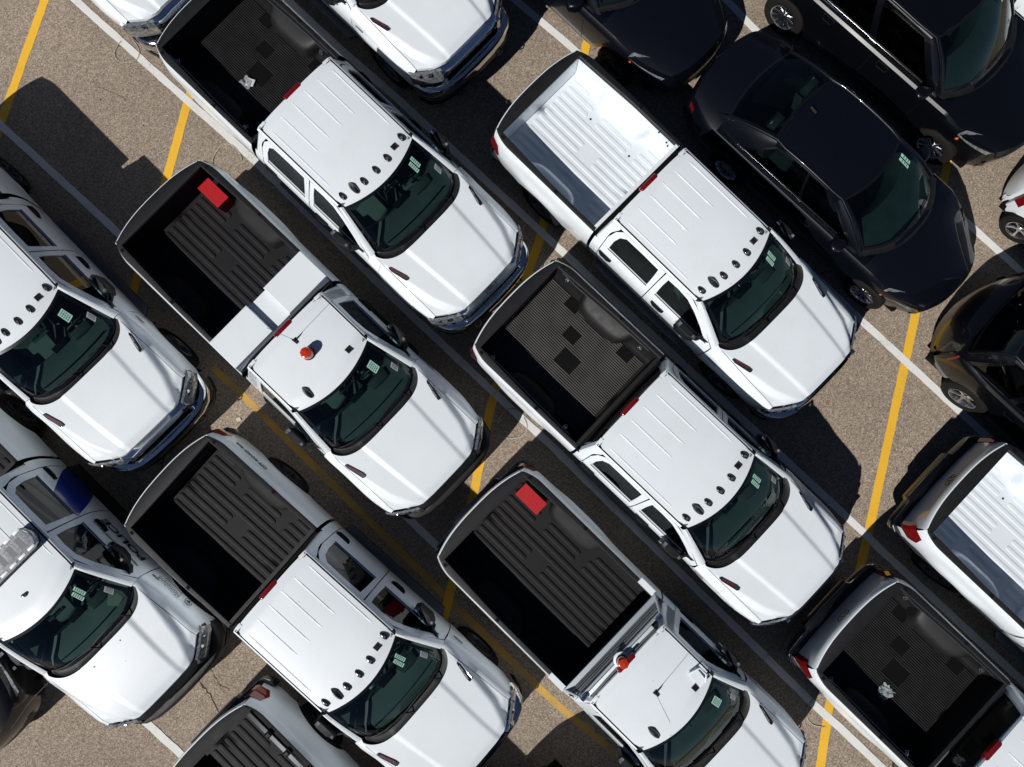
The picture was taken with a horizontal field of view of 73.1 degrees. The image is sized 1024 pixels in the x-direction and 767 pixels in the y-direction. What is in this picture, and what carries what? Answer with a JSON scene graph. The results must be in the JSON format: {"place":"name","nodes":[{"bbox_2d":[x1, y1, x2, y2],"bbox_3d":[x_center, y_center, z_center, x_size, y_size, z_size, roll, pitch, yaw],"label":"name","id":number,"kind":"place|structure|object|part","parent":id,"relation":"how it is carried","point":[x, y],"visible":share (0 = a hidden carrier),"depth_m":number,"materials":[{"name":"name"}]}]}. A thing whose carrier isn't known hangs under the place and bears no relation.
{"place":"outdoors","nodes":[
{"label":"outdoors","id":0,"kind":"place"},
{"bbox_2d":[0,0,1023,766],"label":"parking lot ground","id":1,"kind":"structure","parent":0,"point":[108,154],"depth_m":10.86,"materials":[{"name":"grey asphalt"}]},
{"bbox_2d":[0,648,44,749],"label":"dark suv","id":2,"kind":"object","parent":1,"relation":"on","point":[21,687],"visible":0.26,"depth_m":9.84,"materials":[{"name":"black paint"}]},
{"bbox_2d":[0,0,48,136],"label":"yellow line","id":3,"kind":"object","parent":1,"relation":"on","point":[23,59],"visible":1,"depth_m":11.16,"materials":[{"name":"paint"}]},
{"bbox_2d":[0,157,216,471],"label":"pickup truck","id":4,"kind":"object","parent":1,"relation":"on","point":[98,368],"visible":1,"depth_m":9.55,"materials":[{"name":"white paint"}]},
{"bbox_3d":[-7.136,-0.195,9.726,0.290,1.149,1.222,-45,88,-2],"label":"door","id":5,"kind":"part","parent":4,"relation":"part of","materials":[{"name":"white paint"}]},
{"bbox_3d":[-6.690,-2.157,9.843,0.289,1.147,0.907,-45,88,-2],"label":"door","id":6,"kind":"part","parent":4,"relation":"part of","materials":[{"name":"white paint"}]},
{"bbox_3d":[-5.930,-1.393,9.797,0.290,1.149,1.222,-45,88,-2],"label":"door","id":7,"kind":"part","parent":4,"relation":"part of","materials":[{"name":"white paint"}]},
{"bbox_2d":[0,394,230,726],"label":"police pickup truck","id":8,"kind":"object","parent":1,"relation":"on","point":[105,618],"visible":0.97,"depth_m":9.33,"materials":[{"name":"white paint"}]},
{"bbox_3d":[-6.738,3.506,9.508,1.166,1.149,0.290,44,88,2],"label":"door","id":9,"kind":"part","parent":8,"relation":"part of","materials":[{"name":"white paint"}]},
{"bbox_3d":[-6.309,1.555,9.624,0.907,1.147,0.289,44,88,2],"label":"door","id":10,"kind":"part","parent":8,"relation":"part of","materials":[{"name":"white paint"}]},
{"bbox_3d":[-5.555,2.285,9.580,1.166,1.149,0.290,44,88,2],"label":"door","id":11,"kind":"part","parent":8,"relation":"part of","materials":[{"name":"white paint"}]},
{"bbox_2d":[114,40,139,62],"bbox_3d":[-6.223,-5.371,11.160,0.419,0.001,0.391,0,87,0],"label":"chalk mark","id":12,"kind":"object","parent":1,"relation":"on","point":[126,62],"visible":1,"depth_m":11.16,"materials":[{"name":"paint"}]},
{"bbox_2d":[91,0,189,57],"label":"pickup truck","id":13,"kind":"object","parent":1,"relation":"on","point":[144,23],"visible":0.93,"depth_m":10.09,"materials":[{"name":"white paint"}]},
{"bbox_2d":[130,91,192,293],"bbox_3d":[-5.486,-3.487,11.057,0.166,0.001,5.815,14,87,1],"label":"yellow line","id":14,"kind":"object","parent":1,"relation":"on","point":[170,163],"visible":0.3,"depth_m":11.07,"materials":[{"name":"paint"}]},
{"bbox_2d":[142,722,183,757],"bbox_3d":[-5.997,4.768,10.566,33.636,0.001,0.155,43,88,2],"label":"stall line","id":15,"kind":"object","parent":1,"relation":"on","point":[163,738],"visible":0.18,"depth_m":10.53,"materials":[{"name":"white paint"}]},
{"bbox_2d":[199,681,218,711],"bbox_3d":[-4.640,4.770,10.572,0.082,0.001,1.044,-39,87,-2],"label":"asphalt crack","id":16,"kind":"object","parent":1,"relation":"on","point":[203,687],"visible":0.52,"depth_m":10.57,"materials":[{"name":"asphalt"}]},
{"bbox_2d":[0,120,438,549],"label":"stall line","id":17,"kind":"object","parent":1,"relation":"on","point":[103,219],"visible":0.18,"depth_m":11.03,"materials":[{"name":"white paint"}]},
{"bbox_2d":[212,144,241,172],"bbox_3d":[-4.559,-3.601,11.056,0.494,0.001,0.487,0,87,0],"label":"chalk mark","id":18,"kind":"object","parent":1,"relation":"on","point":[235,148],"visible":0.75,"depth_m":11.06,"materials":[{"name":"paint"}]},
{"bbox_2d":[173,675,359,766],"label":"pickup truck","id":19,"kind":"object","parent":1,"relation":"on","point":[267,721],"visible":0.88,"depth_m":9.63,"materials":[{"name":"white paint"}]},
{"bbox_2d":[115,160,490,518],"bbox_3d":[-2.922,-0.603,9.519,5.998,2.738,2.096,44,88,2],"label":"pickup truck","id":20,"kind":"object","parent":1,"relation":"on","point":[338,373],"visible":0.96,"depth_m":9.56,"materials":[{"name":"white paint"}]},
{"bbox_2d":[198,178,234,212],"bbox_3d":[-4.261,-2.707,9.970,0.414,0.273,0.224,44,88,2],"label":"red box","id":21,"kind":"object","parent":20,"relation":"on","point":[214,194],"visible":0.99,"depth_m":9.84,"materials":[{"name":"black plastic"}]},
{"bbox_2d":[209,251,332,370],"bbox_3d":[-3.329,-0.980,9.734,0.583,0.522,1.777,44,88,2],"label":"toolbox","id":22,"kind":"object","parent":20,"relation":"in","point":[245,336],"visible":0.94,"depth_m":9.49,"materials":[{"name":"white paint"}]},
{"bbox_3d":[-3.021,0.491,9.686,1.304,1.149,0.290,44,88,2],"label":"door","id":23,"kind":"part","parent":20,"relation":"part of","materials":[{"name":"white paint"}]},
{"bbox_3d":[-1.845,-0.737,9.758,1.304,1.149,0.290,44,88,2],"label":"door","id":24,"kind":"part","parent":20,"relation":"part of","materials":[{"name":"white paint"}]},
{"bbox_2d":[124,427,521,766],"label":"pickup truck","id":25,"kind":"object","parent":1,"relation":"on","point":[341,629],"visible":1,"depth_m":9.33,"materials":[{"name":"white paint"}]},
{"bbox_3d":[-3.178,2.668,9.191,0.076,0.357,1.466,41,87,2],"label":"rear window","id":26,"kind":"part","parent":25,"relation":"part of","materials":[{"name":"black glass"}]},
{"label":"door","id":27,"kind":"part","parent":25,"relation":"part of","materials":[{"name":"white paint"}]},
{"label":"door","id":28,"kind":"part","parent":25,"relation":"part of","materials":[{"name":"white paint"}]},
{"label":"door","id":29,"kind":"part","parent":25,"relation":"part of","materials":[{"name":"white paint"}]},
{"bbox_2d":[156,0,528,334],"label":"pickup truck","id":30,"kind":"object","parent":1,"relation":"on","point":[368,174],"visible":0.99,"depth_m":9.68,"materials":[{"name":"white paint"}]},
{"bbox_2d":[246,78,254,86],"bbox_3d":[-3.891,-4.445,10.181,0.214,0.051,0.192,44,88,2],"label":"plastic scrap","id":31,"kind":"object","parent":30,"relation":"on","point":[249,82],"visible":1,"depth_m":10.17,"materials":[{"name":"white plastic"}]},
{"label":"door","id":32,"kind":"part","parent":30,"relation":"part of","materials":[{"name":"white paint"}]},
{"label":"door","id":33,"kind":"part","parent":30,"relation":"part of","materials":[{"name":"white paint"}]},
{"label":"door","id":34,"kind":"part","parent":30,"relation":"part of","materials":[{"name":"white paint"}]},
{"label":"door","id":35,"kind":"part","parent":30,"relation":"part of","materials":[{"name":"white paint"}]},
{"bbox_2d":[309,0,508,104],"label":"pickup truck","id":36,"kind":"object","parent":1,"relation":"on","point":[435,49],"visible":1,"depth_m":9.98,"materials":[{"name":"white paint"}]},
{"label":"door","id":37,"kind":"part","parent":36,"relation":"part of","materials":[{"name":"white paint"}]},
{"bbox_2d":[211,365,617,760],"bbox_3d":[-0.479,3.769,10.630,11.670,0.001,0.201,43,88,2],"label":"worn yellow line","id":38,"kind":"object","parent":1,"relation":"on","point":[505,655],"visible":0.95,"depth_m":10.69,"materials":[{"name":"paint"}]},
{"bbox_2d":[71,0,886,766],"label":"stall line","id":39,"kind":"object","parent":1,"relation":"on","point":[533,428],"visible":0.94,"depth_m":10.83,"materials":[{"name":"white paint"}]},
{"bbox_2d":[496,408,527,438],"bbox_3d":[0.000,0.622,10.806,0.495,0.001,0.487,0,87,0],"label":"chalk mark","id":40,"kind":"object","parent":1,"relation":"on","point":[507,437],"visible":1,"depth_m":10.80,"materials":[{"name":"paint"}]},
{"bbox_2d":[440,40,589,620],"bbox_3d":[0.181,-1.439,10.937,0.252,0.001,14.342,14,87,1],"label":"yellow line","id":41,"kind":"object","parent":1,"relation":"on","point":[488,419],"visible":0.24,"depth_m":10.82,"materials":[{"name":"paint"}]},
{"bbox_2d":[434,460,806,766],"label":"pickup truck","id":42,"kind":"object","parent":1,"relation":"on","point":[562,592],"visible":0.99,"depth_m":9.38,"materials":[{"name":"white paint"}]},
{"bbox_2d":[515,482,546,514],"bbox_3d":[0.263,1.612,9.715,0.414,0.273,0.224,44,88,2],"label":"red box","id":43,"kind":"object","parent":42,"relation":"on","point":[530,498],"visible":1,"depth_m":9.58,"materials":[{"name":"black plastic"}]},
{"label":"door","id":44,"kind":"part","parent":42,"relation":"part of","materials":[{"name":"white paint"}]},
{"bbox_3d":[1.451,3.595,9.136,0.076,0.357,1.466,44,88,2],"label":"rear window","id":45,"kind":"part","parent":42,"relation":"part of","materials":[{"name":"black glass"}]},
{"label":"door","id":46,"kind":"part","parent":42,"relation":"part of","materials":[{"name":"white paint"}]},
{"bbox_2d":[542,0,727,92],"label":"dark suv","id":47,"kind":"object","parent":1,"relation":"on","point":[664,46],"visible":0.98,"depth_m":10.26,"materials":[{"name":"black paint"}]},
{"bbox_2d":[284,0,1023,686],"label":"stall line","id":48,"kind":"object","parent":1,"relation":"on","point":[686,366],"visible":0.94,"depth_m":10.88,"materials":[{"name":"white paint"}]},
{"bbox_2d":[470,259,845,625],"bbox_3d":[2.140,0.905,9.882,6.169,1.837,2.096,44,88,2],"label":"pickup truck","id":49,"kind":"object","parent":1,"relation":"on","point":[675,461],"visible":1,"depth_m":9.44,"materials":[{"name":"white paint"}]},
{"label":"door","id":50,"kind":"part","parent":49,"relation":"part of","materials":[{"name":"white paint"}]},
{"bbox_3d":[1.535,0.294,9.331,0.076,0.357,1.466,44,88,2],"label":"rear window","id":51,"kind":"part","parent":49,"relation":"part of","materials":[{"name":"black glass"}]},
{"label":"door","id":52,"kind":"part","parent":49,"relation":"part of","materials":[{"name":"white paint"}]},
{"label":"door","id":53,"kind":"part","parent":49,"relation":"part of","materials":[{"name":"white paint"}]},
{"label":"door","id":54,"kind":"part","parent":49,"relation":"part of","materials":[{"name":"white paint"}]},
{"bbox_2d":[490,50,856,419],"bbox_3d":[2.408,-2.078,10.058,6.169,1.837,2.096,45,88,2],"label":"pickup truck","id":55,"kind":"object","parent":1,"relation":"on","point":[698,257],"visible":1,"depth_m":9.63,"materials":[{"name":"white paint"}]},
{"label":"door","id":56,"kind":"part","parent":55,"relation":"part of","materials":[{"name":"white paint"}]},
{"bbox_3d":[1.814,-2.701,9.508,0.076,0.357,1.466,45,88,2],"label":"rear window","id":57,"kind":"part","parent":55,"relation":"part of","materials":[{"name":"black glass"}]},
{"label":"door","id":58,"kind":"part","parent":55,"relation":"part of","materials":[{"name":"white paint"}]},
{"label":"door","id":59,"kind":"part","parent":55,"relation":"part of","materials":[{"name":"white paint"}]},
{"bbox_2d":[510,0,992,436],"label":"stall line","id":60,"kind":"object","parent":1,"relation":"on","point":[927,381],"visible":0.38,"depth_m":10.89,"materials":[{"name":"white paint"}]},
{"bbox_2d":[806,694,839,727],"bbox_3d":[4.721,5.002,10.547,0.508,0.001,0.455,-39,87,-2],"label":"chalk mark","id":61,"kind":"object","parent":1,"relation":"on","point":[807,710],"visible":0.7,"depth_m":10.54,"materials":[{"name":"paint"}]},
{"bbox_2d":[683,31,974,313],"bbox_3d":[4.839,-3.132,10.292,5.000,1.494,2.120,43,88,2],"label":"sedan","id":62,"kind":"object","parent":1,"relation":"on","point":[849,184],"visible":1,"depth_m":9.97,"materials":[{"name":"black paint"}]},
{"bbox_3d":[3.817,-3.128,9.887,1.081,0.427,0.150,43,88,2],"label":"side window","id":63,"kind":"part","parent":62,"relation":"part of","materials":[{"name":"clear glass"}]},
{"bbox_3d":[3.820,-4.129,9.846,0.848,0.302,1.320,43,88,2],"label":"rear window","id":64,"kind":"part","parent":62,"relation":"part of","materials":[{"name":"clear glass"}]},
{"bbox_3d":[4.545,-2.437,9.846,1.187,0.426,0.150,43,88,2],"label":"side window","id":65,"kind":"part","parent":62,"relation":"part of","materials":[{"name":"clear glass"}]},
{"bbox_2d":[722,0,1023,272],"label":"stall line","id":66,"kind":"object","parent":1,"relation":"on","point":[982,236],"visible":0.3,"depth_m":10.99,"materials":[{"name":"white paint"}]},
{"bbox_2d":[816,160,951,766],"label":"yellow line","id":67,"kind":"object","parent":1,"relation":"on","point":[879,481],"visible":0.41,"depth_m":10.78,"materials":[{"name":"paint"}]},
{"bbox_2d":[764,0,1023,167],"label":"minivan","id":68,"kind":"object","parent":1,"relation":"on","point":[944,79],"visible":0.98,"depth_m":10.04,"materials":[{"name":"black paint"}]},
{"bbox_3d":[4.889,-5.421,9.804,0.977,0.562,0.115,43,88,2],"label":"side window","id":69,"kind":"part","parent":68,"relation":"part of","materials":[{"name":"black glass"}]},
{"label":"side window","id":70,"kind":"part","parent":68,"relation":"part of","materials":[{"name":"black glass"}]},
{"bbox_2d":[785,563,1023,766],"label":"pickup truck","id":71,"kind":"object","parent":1,"relation":"on","point":[898,671],"visible":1,"depth_m":9.59,"materials":[{"name":"white paint"}]},
{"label":"rear window","id":72,"kind":"part","parent":71,"relation":"part of","materials":[{"name":"black glass"}]},
{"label":"door","id":73,"kind":"part","parent":71,"relation":"part of","materials":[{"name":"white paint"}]},
{"bbox_2d":[887,435,1023,664],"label":"pickup truck","id":74,"kind":"object","parent":1,"relation":"on","point":[955,522],"visible":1,"depth_m":9.81,"materials":[{"name":"white paint"}]},
{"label":"door","id":75,"kind":"part","parent":74,"relation":"part of","materials":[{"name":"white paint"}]},
{"bbox_2d":[925,272,1023,452],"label":"dark suv","id":76,"kind":"object","parent":1,"relation":"on","point":[974,357],"visible":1,"depth_m":9.86,"materials":[{"name":"black paint"}]},
{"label":"rear window","id":77,"kind":"part","parent":76,"relation":"part of","materials":[{"name":"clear glass"}]},
{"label":"side window","id":78,"kind":"part","parent":76,"relation":"part of","materials":[{"name":"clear glass"}]},
{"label":"side window","id":79,"kind":"part","parent":76,"relation":"part of","materials":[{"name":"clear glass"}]},
{"bbox_2d":[998,164,1023,243],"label":"hatchback","id":80,"kind":"object","parent":1,"relation":"on","point":[1011,222],"visible":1,"depth_m":10.60,"materials":[{"name":"white paint"}]},
{"bbox_2d":[1014,0,1023,18],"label":"white car","id":81,"kind":"object","parent":1,"relation":"on","point":[1019,7],"visible":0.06,"depth_m":10.37,"materials":[{"name":"paint"}]},
{"bbox_2d":[542,759,562,766],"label":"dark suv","id":82,"kind":"object","parent":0,"point":[554,763],"visible":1,"depth_m":10.17,"materials":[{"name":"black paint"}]}
]}

